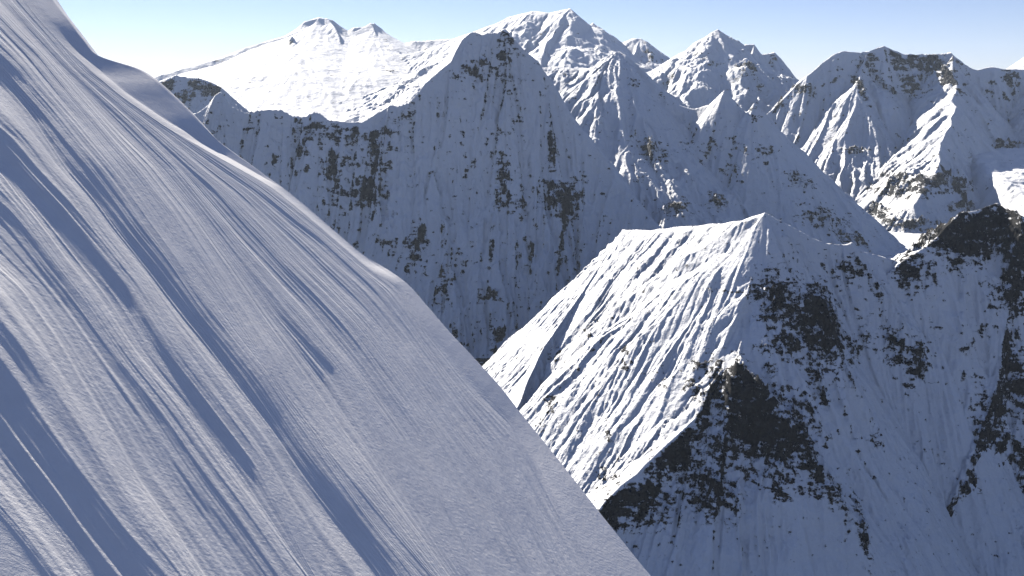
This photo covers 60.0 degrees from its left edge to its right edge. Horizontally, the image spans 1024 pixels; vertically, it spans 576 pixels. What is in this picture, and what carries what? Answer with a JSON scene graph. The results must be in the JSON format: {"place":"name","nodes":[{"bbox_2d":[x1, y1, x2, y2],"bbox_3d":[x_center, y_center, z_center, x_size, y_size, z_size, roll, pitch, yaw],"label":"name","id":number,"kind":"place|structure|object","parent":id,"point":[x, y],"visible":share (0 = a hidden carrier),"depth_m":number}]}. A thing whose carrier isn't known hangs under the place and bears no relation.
{"place":"outdoors","nodes":[
{"label":"outdoors","id":0,"kind":"place"},
{"bbox_2d":[160,75,249,113],"bbox_3d":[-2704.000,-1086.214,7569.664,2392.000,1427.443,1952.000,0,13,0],"label":"mountain","id":1,"kind":"structure","parent":0,"point":[194,95],"depth_m":7497.00},
{"bbox_2d":[153,17,451,120],"bbox_3d":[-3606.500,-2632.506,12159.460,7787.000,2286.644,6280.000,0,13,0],"label":"mountain","id":2,"kind":"structure","parent":0,"point":[328,69],"depth_m":11760.65},
{"bbox_2d":[0,0,650,575],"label":"snow slope","id":3,"kind":"structure","parent":0,"point":[218,358],"depth_m":106.06},
{"bbox_2d":[194,29,661,358],"bbox_3d":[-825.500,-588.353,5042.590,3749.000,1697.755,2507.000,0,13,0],"label":"mountain","id":4,"kind":"structure","parent":0,"point":[478,196],"depth_m":4601.67},
{"bbox_2d":[475,358,489,365],"bbox_3d":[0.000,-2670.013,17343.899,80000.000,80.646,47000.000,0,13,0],"label":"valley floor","id":5,"kind":"structure","parent":0,"point":[481,361],"depth_m":4276.60},
{"bbox_2d":[336,8,669,121],"bbox_3d":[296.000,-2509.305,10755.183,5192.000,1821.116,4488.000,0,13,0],"label":"mountain","id":6,"kind":"structure","parent":0,"point":[569,38],"depth_m":10970.26},
{"bbox_2d":[58,0,1023,80],"label":"sky","id":7,"kind":"structure","parent":0,"point":[155,37]},
{"bbox_2d":[543,51,900,253],"bbox_3d":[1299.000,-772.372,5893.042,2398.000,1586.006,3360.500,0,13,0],"label":"mountain","id":8,"kind":"structure","parent":0,"point":[722,157],"depth_m":5549.19},
{"bbox_2d":[647,29,798,113],"bbox_3d":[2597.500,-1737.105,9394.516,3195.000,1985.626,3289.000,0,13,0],"label":"mountain","id":9,"kind":"structure","parent":0,"point":[711,67],"depth_m":9134.85},
{"bbox_2d":[482,213,1023,575],"bbox_3d":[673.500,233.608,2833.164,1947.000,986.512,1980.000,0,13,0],"label":"mountain","id":10,"kind":"structure","parent":0,"point":[764,394],"depth_m":2432.45},
{"bbox_2d":[767,46,1023,232],"bbox_3d":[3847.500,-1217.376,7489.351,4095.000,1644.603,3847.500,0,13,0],"label":"mountain","id":11,"kind":"structure","parent":0,"point":[889,139],"depth_m":7351.94},
{"bbox_2d":[875,230,926,258],"bbox_3d":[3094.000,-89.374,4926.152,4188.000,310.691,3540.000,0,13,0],"label":"glacier","id":12,"kind":"object","parent":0,"point":[906,240],"visible":0.05,"depth_m":5765.56},
{"bbox_2d":[886,203,1023,516],"bbox_3d":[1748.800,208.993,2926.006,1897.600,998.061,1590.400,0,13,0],"label":"mountain","id":13,"kind":"structure","parent":0,"point":[958,280],"depth_m":2630.97},
{"bbox_2d":[971,148,1023,216],"bbox_3d":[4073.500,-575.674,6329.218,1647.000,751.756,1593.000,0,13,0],"label":"glacier","id":14,"kind":"object","parent":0,"point":[997,175],"visible":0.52,"depth_m":6516.15},
{"bbox_2d":[1007,57,1023,68],"bbox_3d":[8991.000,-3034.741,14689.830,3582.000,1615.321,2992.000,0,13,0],"label":"mountain","id":15,"kind":"structure","parent":0,"point":[1019,64],"depth_m":14478.15}
]}

